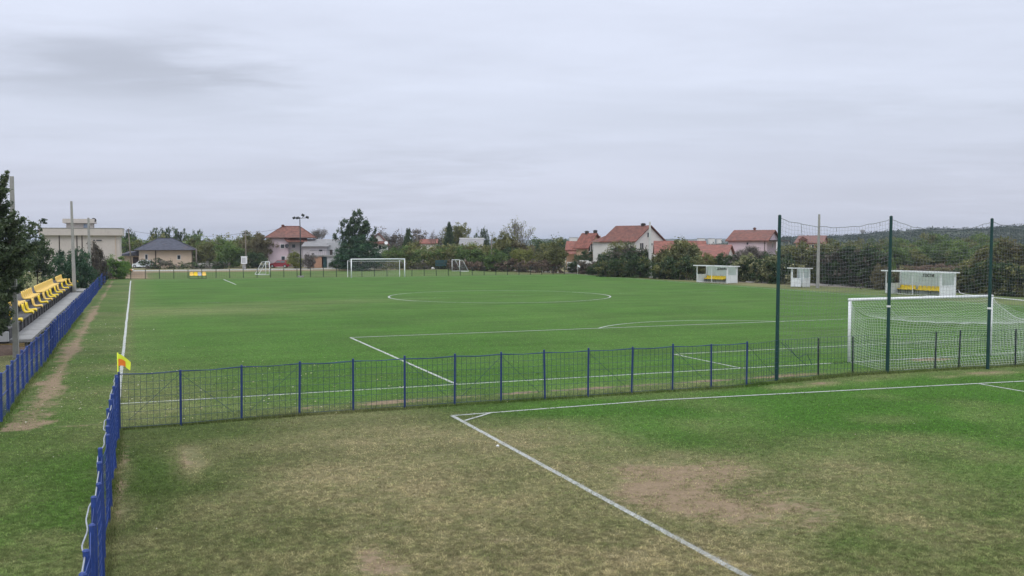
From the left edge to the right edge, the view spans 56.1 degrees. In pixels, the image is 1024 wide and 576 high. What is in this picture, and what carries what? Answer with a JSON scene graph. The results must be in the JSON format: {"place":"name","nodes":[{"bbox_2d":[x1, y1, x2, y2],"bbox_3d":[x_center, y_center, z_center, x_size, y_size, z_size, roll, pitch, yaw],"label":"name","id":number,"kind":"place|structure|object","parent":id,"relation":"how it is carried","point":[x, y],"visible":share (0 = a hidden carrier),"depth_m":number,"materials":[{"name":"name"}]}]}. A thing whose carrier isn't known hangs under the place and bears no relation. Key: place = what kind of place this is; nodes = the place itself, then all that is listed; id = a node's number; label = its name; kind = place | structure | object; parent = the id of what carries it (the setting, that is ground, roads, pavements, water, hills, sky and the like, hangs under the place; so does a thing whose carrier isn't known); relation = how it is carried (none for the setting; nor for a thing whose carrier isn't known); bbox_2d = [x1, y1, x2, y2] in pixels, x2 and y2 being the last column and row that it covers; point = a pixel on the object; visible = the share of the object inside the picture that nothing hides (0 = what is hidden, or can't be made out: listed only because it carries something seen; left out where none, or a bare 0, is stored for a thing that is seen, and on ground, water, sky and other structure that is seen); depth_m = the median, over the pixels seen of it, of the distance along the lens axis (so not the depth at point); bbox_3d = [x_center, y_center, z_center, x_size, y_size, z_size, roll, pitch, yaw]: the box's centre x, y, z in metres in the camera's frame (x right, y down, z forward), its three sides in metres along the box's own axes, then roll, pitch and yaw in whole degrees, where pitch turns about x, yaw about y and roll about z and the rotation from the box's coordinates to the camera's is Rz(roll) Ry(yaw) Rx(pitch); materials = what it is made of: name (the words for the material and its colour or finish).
{"place":"outdoors","nodes":[
{"label":"outdoors","id":0,"kind":"place"},
{"bbox_2d":[39,268,371,271],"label":"road","id":1,"kind":"structure","parent":0,"point":[236,269],"depth_m":170.66,"materials":[{"name":"grey asphalt"}]},
{"bbox_2d":[1,238,727,245],"bbox_3d":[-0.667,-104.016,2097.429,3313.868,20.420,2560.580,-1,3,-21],"label":"hill","id":2,"kind":"structure","parent":0,"point":[547,239],"depth_m":1732.94,"materials":[{"name":"green plant"}]},
{"bbox_2d":[0,247,1023,575],"bbox_3d":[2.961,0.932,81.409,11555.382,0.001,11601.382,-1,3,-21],"label":"ground","id":3,"kind":"structure","parent":0,"point":[322,295],"depth_m":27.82,"materials":[{"name":"green plant"}]},
{"bbox_2d":[9,176,19,357],"bbox_3d":[-20.564,-0.697,39.601,0.220,7.800,0.438,-1,3,-17],"label":"concrete pole","id":4,"kind":"object","parent":3,"relation":"on","point":[15,335],"visible":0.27,"depth_m":39.70,"materials":[{"name":"concrete"}]},
{"bbox_2d":[0,254,36,293],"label":"thicket","id":5,"kind":"object","parent":3,"relation":"on","point":[21,280],"visible":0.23,"depth_m":88.54,"materials":[{"name":"green plant"}]},
{"bbox_2d":[0,345,39,355],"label":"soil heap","id":6,"kind":"object","parent":3,"relation":"on","point":[5,350],"visible":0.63,"depth_m":40.89,"materials":[{"name":"brown soil"}]},
{"bbox_2d":[0,170,47,335],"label":"broadleaf tree","id":7,"kind":"object","parent":3,"relation":"on","point":[14,250],"visible":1,"depth_m":37.89,"materials":[{"name":"green plant"}]},
{"bbox_2d":[23,234,55,284],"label":"broadleaf tree","id":8,"kind":"object","parent":3,"relation":"on","point":[42,267],"visible":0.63,"depth_m":95.60,"materials":[{"name":"green plant"}]},
{"bbox_2d":[0,275,85,346],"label":"seating stand","id":9,"kind":"object","parent":3,"relation":"on","point":[42,305],"visible":0.88,"depth_m":57.33,"materials":[{"name":"concrete"}]},
{"bbox_2d":[0,273,107,421],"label":"wire fence","id":10,"kind":"object","parent":3,"relation":"on","point":[74,310],"visible":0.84,"depth_m":36.64,"materials":[{"name":"blue metal"}]},
{"bbox_2d":[42,249,79,282],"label":"broadleaf tree","id":11,"kind":"object","parent":3,"relation":"on","point":[59,260],"visible":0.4,"depth_m":89.41,"materials":[{"name":"green plant"}]},
{"bbox_2d":[70,201,75,292],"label":"concrete pole","id":12,"kind":"object","parent":3,"relation":"on","point":[73,255],"visible":0.77,"depth_m":83.17,"materials":[{"name":"grey concrete"}]},
{"bbox_2d":[38,218,124,275],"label":"flat roofed building","id":13,"kind":"structure","parent":3,"relation":"on","point":[107,241],"depth_m":138.35,"materials":[{"name":"paint"}]},
{"bbox_2d":[63,246,102,288],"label":"broadleaf tree","id":14,"kind":"object","parent":3,"relation":"on","point":[86,269],"visible":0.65,"depth_m":95.61,"materials":[{"name":"green plant"}]},
{"bbox_2d":[84,241,112,284],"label":"broadleaf tree","id":15,"kind":"object","parent":3,"relation":"on","point":[96,260],"visible":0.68,"depth_m":107.63,"materials":[{"name":"green plant"}]},
{"bbox_2d":[78,375,119,575],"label":"wire fence","id":16,"kind":"object","parent":3,"relation":"on","point":[90,567],"visible":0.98,"depth_m":14.37,"materials":[{"name":"blue metal"}]},
{"bbox_2d":[98,254,130,278],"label":"shrub","id":17,"kind":"object","parent":3,"relation":"on","point":[119,266],"visible":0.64,"depth_m":125.93,"materials":[{"name":"green plant"}]},
{"bbox_2d":[117,353,130,371],"bbox_3d":[-11.496,2.723,28.450,0.385,1.620,0.091,0,3,0],"label":"corner flag","id":18,"kind":"object","parent":3,"relation":"on","point":[122,360],"visible":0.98,"depth_m":28.41,"materials":[{"name":"yellow fabric"}]},
{"bbox_2d":[119,281,130,396],"bbox_3d":[-29.765,1.255,74.481,0.157,0.001,99.000,-1,3,-21],"label":"pitch line","id":19,"kind":"object","parent":3,"relation":"on","point":[123,351],"visible":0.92,"depth_m":49.35,"materials":[{"name":"white paint"}]},
{"bbox_2d":[122,238,195,267],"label":"bungalow","id":20,"kind":"object","parent":3,"relation":"on","point":[174,250],"visible":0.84,"depth_m":184.01,"materials":[{"name":"beige paint"}]},
{"bbox_2d":[121,232,239,262],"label":"thicket","id":21,"kind":"object","parent":3,"relation":"on","point":[220,241],"visible":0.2,"depth_m":200.85,"materials":[{"name":"green plant"}]},
{"bbox_2d":[138,257,230,268],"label":"hedge","id":22,"kind":"object","parent":3,"relation":"on","point":[214,265],"visible":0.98,"depth_m":174.39,"materials":[{"name":"green plant"}]},
{"bbox_2d":[192,239,217,263],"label":"broadleaf tree","id":23,"kind":"object","parent":3,"relation":"on","point":[205,249],"visible":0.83,"depth_m":187.31,"materials":[{"name":"green plant"}]},
{"bbox_2d":[213,242,244,267],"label":"broadleaf tree","id":24,"kind":"object","parent":3,"relation":"on","point":[228,251],"visible":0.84,"depth_m":182.50,"materials":[{"name":"green plant"}]},
{"bbox_2d":[224,231,258,259],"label":"broadleaf tree","id":25,"kind":"object","parent":3,"relation":"on","point":[249,237],"visible":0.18,"depth_m":196.67,"materials":[{"name":"green plant"}]},
{"bbox_2d":[233,249,270,267],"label":"shrub","id":26,"kind":"object","parent":3,"relation":"on","point":[253,262],"visible":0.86,"depth_m":179.60,"materials":[{"name":"green plant"}]},
{"bbox_2d":[238,231,279,260],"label":"broadleaf tree","id":27,"kind":"object","parent":3,"relation":"on","point":[260,242],"visible":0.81,"depth_m":184.99,"materials":[{"name":"green plant"}]},
{"bbox_2d":[270,260,290,267],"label":"parked car","id":28,"kind":"object","parent":3,"relation":"on","point":[279,263],"visible":0.88,"depth_m":182.24,"materials":[{"name":"red paint"}]},
{"bbox_2d":[265,225,316,266],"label":"pink house","id":29,"kind":"structure","parent":3,"relation":"on","point":[287,238],"depth_m":187.29,"materials":[{"name":"paint"}]},
{"bbox_2d":[284,250,303,267],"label":"shrub","id":30,"kind":"object","parent":3,"relation":"on","point":[294,257],"visible":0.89,"depth_m":177.52,"materials":[{"name":"green plant"}]},
{"bbox_2d":[301,252,316,268],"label":"shrub","id":31,"kind":"object","parent":3,"relation":"on","point":[309,262],"visible":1,"depth_m":175.55,"materials":[{"name":"grey plant"}]},
{"bbox_2d":[301,239,339,267],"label":"grey house","id":32,"kind":"structure","parent":3,"relation":"on","point":[323,250],"depth_m":185.18,"materials":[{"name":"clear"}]},
{"bbox_2d":[116,266,564,278],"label":"wire fence","id":33,"kind":"object","parent":3,"relation":"on","point":[130,274],"visible":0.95,"depth_m":133.69,"materials":[{"name":"metal"}]},
{"bbox_2d":[332,209,378,266],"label":"broadleaf tree","id":34,"kind":"object","parent":3,"relation":"on","point":[363,229],"visible":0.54,"depth_m":167.08,"materials":[{"name":"green plant"}]},
{"bbox_2d":[332,235,387,270],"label":"broadleaf tree","id":35,"kind":"object","parent":3,"relation":"on","point":[356,250],"visible":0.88,"depth_m":161.81,"materials":[{"name":"green plant"}]},
{"bbox_2d":[347,258,404,277],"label":"football goal","id":36,"kind":"object","parent":3,"relation":"on","point":[399,261],"visible":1,"depth_m":133.07,"materials":[{"name":"white paint"}]},
{"bbox_2d":[372,233,389,252],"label":"white house","id":37,"kind":"structure","parent":3,"relation":"on","point":[381,239],"depth_m":191.63,"materials":[{"name":"brown tile"}]},
{"bbox_2d":[335,259,429,269],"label":"hedge","id":38,"kind":"object","parent":3,"relation":"on","point":[410,265],"visible":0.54,"depth_m":170.38,"materials":[{"name":"green plant"}]},
{"bbox_2d":[368,227,442,252],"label":"thicket","id":39,"kind":"object","parent":3,"relation":"on","point":[393,240],"visible":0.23,"depth_m":222.13,"materials":[{"name":"grey plant"}]},
{"bbox_2d":[379,245,434,268],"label":"thicket","id":40,"kind":"object","parent":3,"relation":"on","point":[409,253],"visible":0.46,"depth_m":177.56,"materials":[{"name":"green plant"}]},
{"bbox_2d":[402,228,412,248],"label":"conifer tree","id":41,"kind":"object","parent":3,"relation":"on","point":[407,240],"visible":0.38,"depth_m":205.42,"materials":[{"name":"green plant"}]},
{"bbox_2d":[443,222,454,248],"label":"conifer tree","id":42,"kind":"object","parent":3,"relation":"on","point":[449,234],"visible":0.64,"depth_m":199.32,"materials":[{"name":"green plant"}]},
{"bbox_2d":[438,222,470,245],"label":"broadleaf tree","id":43,"kind":"object","parent":3,"relation":"on","point":[459,231],"visible":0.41,"depth_m":220.88,"materials":[{"name":"green plant"}]},
{"bbox_2d":[425,241,494,268],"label":"thicket","id":44,"kind":"object","parent":3,"relation":"on","point":[438,252],"visible":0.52,"depth_m":173.15,"materials":[{"name":"green plant"}]},
{"bbox_2d":[454,247,482,267],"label":"broadleaf tree","id":45,"kind":"object","parent":3,"relation":"on","point":[467,256],"visible":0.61,"depth_m":169.11,"materials":[{"name":"green plant"}]},
{"bbox_2d":[458,238,483,248],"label":"grey shed","id":46,"kind":"structure","parent":3,"relation":"on","point":[471,240],"depth_m":184.57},
{"bbox_2d":[479,248,508,270],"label":"shrub","id":47,"kind":"object","parent":3,"relation":"on","point":[496,256],"visible":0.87,"depth_m":159.30,"materials":[{"name":"green plant"}]},
{"bbox_2d":[490,231,519,251],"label":"broadleaf tree","id":48,"kind":"object","parent":3,"relation":"on","point":[501,243],"visible":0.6,"depth_m":170.85,"materials":[{"name":"green plant"}]},
{"bbox_2d":[446,258,565,272],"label":"thicket","id":49,"kind":"object","parent":3,"relation":"on","point":[535,265],"visible":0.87,"depth_m":156.26,"materials":[{"name":"green plant"}]},
{"bbox_2d":[0,282,1023,575],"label":"uncut grass","id":50,"kind":"structure","parent":3,"relation":"on","point":[110,530],"depth_m":28.53,"materials":[{"name":"green plant"}]},
{"bbox_2d":[501,218,535,242],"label":"bare tree","id":51,"kind":"object","parent":3,"relation":"on","point":[514,227],"visible":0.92,"depth_m":175.06,"materials":[{"name":"grey plant"}]},
{"bbox_2d":[507,240,535,265],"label":"broadleaf tree","id":52,"kind":"object","parent":3,"relation":"on","point":[518,246],"visible":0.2,"depth_m":170.85,"materials":[{"name":"green plant"}]},
{"bbox_2d":[510,246,534,271],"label":"shrub","id":53,"kind":"object","parent":3,"relation":"on","point":[526,256],"visible":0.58,"depth_m":156.99,"materials":[{"name":"green plant"}]},
{"bbox_2d":[529,242,558,270],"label":"broadleaf tree","id":54,"kind":"object","parent":3,"relation":"on","point":[540,255],"visible":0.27,"depth_m":159.00,"materials":[{"name":"green plant"}]},
{"bbox_2d":[528,232,567,259],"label":"hedge","id":55,"kind":"object","parent":3,"relation":"on","point":[536,243],"visible":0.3,"depth_m":258.31,"materials":[{"name":"green plant"}]},
{"bbox_2d":[546,239,568,272],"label":"broadleaf tree","id":56,"kind":"object","parent":3,"relation":"on","point":[561,256],"visible":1,"depth_m":149.25,"materials":[{"name":"green plant"}]},
{"bbox_2d":[120,352,1019,403],"bbox_3d":[9.104,3.042,36.656,44.801,0.001,0.143,-1,3,-22],"label":"pitch line","id":57,"kind":"object","parent":3,"relation":"on","point":[546,379],"visible":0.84,"depth_m":33.73,"materials":[{"name":"white paint"}]},
{"bbox_2d":[117,329,1023,429],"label":"wire fence","id":58,"kind":"object","parent":3,"relation":"on","point":[241,367],"visible":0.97,"depth_m":28.76,"materials":[{"name":"blue metal"}]},
{"bbox_2d":[565,241,576,268],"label":"orange annex","id":59,"kind":"object","parent":3,"relation":"on","point":[569,249],"visible":0.42,"depth_m":178.18,"materials":[{"name":"ceramic"}]},
{"bbox_2d":[572,250,592,260],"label":"shrub","id":60,"kind":"object","parent":3,"relation":"on","point":[583,255],"visible":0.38,"depth_m":167.50,"materials":[{"name":"green plant"}]},
{"bbox_2d":[575,260,596,273],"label":"reeds","id":61,"kind":"object","parent":3,"relation":"on","point":[583,267],"visible":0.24,"depth_m":146.11,"materials":[{"name":"plant"}]},
{"bbox_2d":[572,230,600,256],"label":"orange house","id":62,"kind":"structure","parent":3,"relation":"on","point":[583,243],"depth_m":173.11,"materials":[{"name":"ceramic"}]},
{"bbox_2d":[602,240,635,254],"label":"broadleaf tree","id":63,"kind":"object","parent":3,"relation":"on","point":[620,245],"visible":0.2,"depth_m":147.48,"materials":[{"name":"green plant"}]},
{"bbox_2d":[593,253,652,277],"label":"thicket","id":64,"kind":"object","parent":3,"relation":"on","point":[614,267],"visible":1,"depth_m":132.49,"materials":[{"name":"green plant"}]},
{"bbox_2d":[594,241,653,276],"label":"thicket","id":65,"kind":"object","parent":3,"relation":"on","point":[628,254],"visible":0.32,"depth_m":135.53,"materials":[{"name":"green plant"}]},
{"bbox_2d":[590,223,665,260],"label":"gabled house","id":66,"kind":"structure","parent":3,"relation":"on","point":[638,235],"depth_m":163.43,"materials":[{"name":"brown tile"}]},
{"bbox_2d":[350,315,940,384],"bbox_3d":[8.150,2.248,53.430,44.123,0.004,15.873,-3,4,-45],"label":"pitch line","id":67,"kind":"object","parent":3,"relation":"on","point":[512,331],"visible":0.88,"depth_m":48.79,"materials":[{"name":"white paint"}]},
{"bbox_2d":[647,255,699,279],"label":"thicket","id":68,"kind":"object","parent":3,"relation":"on","point":[668,268],"visible":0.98,"depth_m":123.90,"materials":[{"name":"green plant"}]},
{"bbox_2d":[652,234,702,278],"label":"thicket","id":69,"kind":"object","parent":3,"relation":"on","point":[678,250],"visible":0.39,"depth_m":128.58,"materials":[{"name":"green plant"}]},
{"bbox_2d":[653,241,705,255],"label":"house","id":70,"kind":"structure","parent":3,"relation":"on","point":[657,246],"depth_m":155.29,"materials":[{"name":"ceramic"}]},
{"bbox_2d":[690,252,717,273],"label":"broadleaf tree","id":71,"kind":"object","parent":3,"relation":"on","point":[709,259],"visible":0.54,"depth_m":123.46,"materials":[{"name":"green plant"}]},
{"bbox_2d":[695,244,734,262],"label":"house","id":72,"kind":"structure","parent":3,"relation":"on","point":[714,250],"depth_m":143.15,"materials":[{"name":"ceramic"}]},
{"bbox_2d":[693,265,739,283],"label":"dugout","id":73,"kind":"object","parent":3,"relation":"on","point":[720,273],"visible":1,"depth_m":114.59,"materials":[{"name":"white paint"}]},
{"bbox_2d":[709,252,736,265],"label":"broadleaf tree","id":74,"kind":"object","parent":3,"relation":"on","point":[720,259],"visible":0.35,"depth_m":126.92,"materials":[{"name":"green plant"}]},
{"bbox_2d":[451,381,1023,575],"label":"practice pitch line","id":75,"kind":"object","parent":3,"relation":"on","point":[606,499],"visible":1,"depth_m":21.63,"materials":[{"name":"white paint"}]},
{"bbox_2d":[734,245,759,259],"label":"bare tree","id":76,"kind":"object","parent":3,"relation":"on","point":[753,249],"visible":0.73,"depth_m":125.55,"materials":[{"name":"grey plant"}]},
{"bbox_2d":[725,227,789,256],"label":"pink gabled house","id":77,"kind":"structure","parent":3,"relation":"on","point":[763,240],"depth_m":152.23,"materials":[{"name":"brown tile"}]},
{"bbox_2d":[730,252,797,284],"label":"thicket","id":78,"kind":"object","parent":3,"relation":"on","point":[763,269],"visible":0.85,"depth_m":113.42,"materials":[{"name":"green plant"}]},
{"bbox_2d":[787,267,812,286],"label":"cabin","id":79,"kind":"object","parent":3,"relation":"on","point":[803,277],"visible":0.89,"depth_m":102.96,"materials":[{"name":"white paint"}]},
{"bbox_2d":[773,240,829,283],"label":"thicket","id":80,"kind":"object","parent":3,"relation":"on","point":[801,261],"visible":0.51,"depth_m":113.77,"materials":[{"name":"green plant"}]},
{"bbox_2d":[793,235,827,248],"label":"hillside house","id":81,"kind":"structure","parent":3,"relation":"on","point":[809,239],"depth_m":232.26,"materials":[{"name":"brick"}]},
{"bbox_2d":[816,214,819,287],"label":"concrete pole","id":82,"kind":"object","parent":3,"relation":"on","point":[818,266],"visible":0.77,"depth_m":101.19,"materials":[{"name":"grey concrete"}]},
{"bbox_2d":[824,238,878,283],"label":"thicket","id":83,"kind":"object","parent":3,"relation":"on","point":[829,240],"visible":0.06,"depth_m":116.50,"materials":[{"name":"green plant"}]},
{"bbox_2d":[813,244,895,288],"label":"thicket","id":84,"kind":"object","parent":3,"relation":"on","point":[832,271],"visible":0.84,"depth_m":103.94,"materials":[{"name":"green plant"}]},
{"bbox_2d":[869,263,887,289],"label":"shrub","id":85,"kind":"object","parent":3,"relation":"on","point":[877,284],"visible":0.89,"depth_m":96.83,"materials":[{"name":"green plant"}]},
{"bbox_2d":[882,246,912,267],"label":"broadleaf tree","id":86,"kind":"object","parent":3,"relation":"on","point":[898,252],"visible":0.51,"depth_m":164.73,"materials":[{"name":"green plant"}]},
{"bbox_2d":[774,215,1023,380],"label":"ball net","id":87,"kind":"object","parent":3,"relation":"on","point":[888,290],"visible":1,"depth_m":34.99,"materials":[{"name":"fabric"}]},
{"bbox_2d":[899,248,934,268],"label":"broadleaf tree","id":88,"kind":"object","parent":3,"relation":"on","point":[919,257],"visible":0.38,"depth_m":168.02,"materials":[{"name":"green plant"}]},
{"bbox_2d":[881,270,958,295],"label":"dugout","id":89,"kind":"object","parent":3,"relation":"on","point":[924,285],"visible":0.97,"depth_m":87.97,"materials":[{"name":"white paint"}]},
{"bbox_2d":[884,263,959,282],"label":"hedge","id":90,"kind":"object","parent":3,"relation":"on","point":[896,278],"visible":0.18,"depth_m":97.06,"materials":[{"name":"green plant"}]},
{"bbox_2d":[909,246,941,264],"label":"broadleaf tree","id":91,"kind":"object","parent":3,"relation":"on","point":[924,250],"visible":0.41,"depth_m":172.35,"materials":[{"name":"green plant"}]},
{"bbox_2d":[897,263,969,270],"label":"reeds","id":92,"kind":"object","parent":3,"relation":"on","point":[923,268],"visible":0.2,"depth_m":147.06,"materials":[{"name":"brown plant"}]},
{"bbox_2d":[847,295,1023,370],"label":"football goal","id":93,"kind":"object","parent":3,"relation":"on","point":[898,317],"visible":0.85,"depth_m":38.13,"materials":[{"name":"white paint"}]},
{"bbox_2d":[928,246,951,265],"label":"broadleaf tree","id":94,"kind":"object","parent":3,"relation":"on","point":[937,259],"visible":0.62,"depth_m":170.91,"materials":[{"name":"green plant"}]},
{"bbox_2d":[929,238,969,249],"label":"broadleaf tree","id":95,"kind":"object","parent":3,"relation":"on","point":[953,243],"visible":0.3,"depth_m":187.63,"materials":[{"name":"green plant"}]},
{"bbox_2d":[945,245,974,265],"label":"broadleaf tree","id":96,"kind":"object","parent":3,"relation":"on","point":[959,255],"visible":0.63,"depth_m":162.20,"materials":[{"name":"green plant"}]},
{"bbox_2d":[963,231,989,245],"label":"broadleaf tree","id":97,"kind":"object","parent":3,"relation":"on","point":[978,238],"visible":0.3,"depth_m":216.39,"materials":[{"name":"green plant"}]},
{"bbox_2d":[948,258,1023,296],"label":"thicket","id":98,"kind":"object","parent":3,"relation":"on","point":[1017,286],"visible":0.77,"depth_m":87.14,"materials":[{"name":"green plant"}]},
{"bbox_2d":[968,236,1023,288],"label":"thicket","id":99,"kind":"object","parent":3,"relation":"on","point":[1000,249],"visible":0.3,"depth_m":96.18,"materials":[{"name":"green plant"}]},
{"bbox_2d":[0,0,1023,239],"label":"sky","id":100,"kind":"structure","parent":0,"point":[692,119],"materials":[{"name":"grey"}]},
{"bbox_2d":[492,269,995,293],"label":"gravel path","id":101,"kind":"structure","parent":0,"point":[752,282],"depth_m":106.77,"materials":[{"name":"beige gravel"}]},
{"bbox_2d":[718,226,1023,255],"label":"hill","id":102,"kind":"structure","parent":0,"point":[949,233],"depth_m":546.51,"materials":[{"name":"green plant"}]},
{"bbox_2d":[781,223,1023,246],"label":"forest","id":103,"kind":"object","parent":102,"relation":"on","point":[886,234],"visible":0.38,"depth_m":555.60,"materials":[{"name":"green plant"}]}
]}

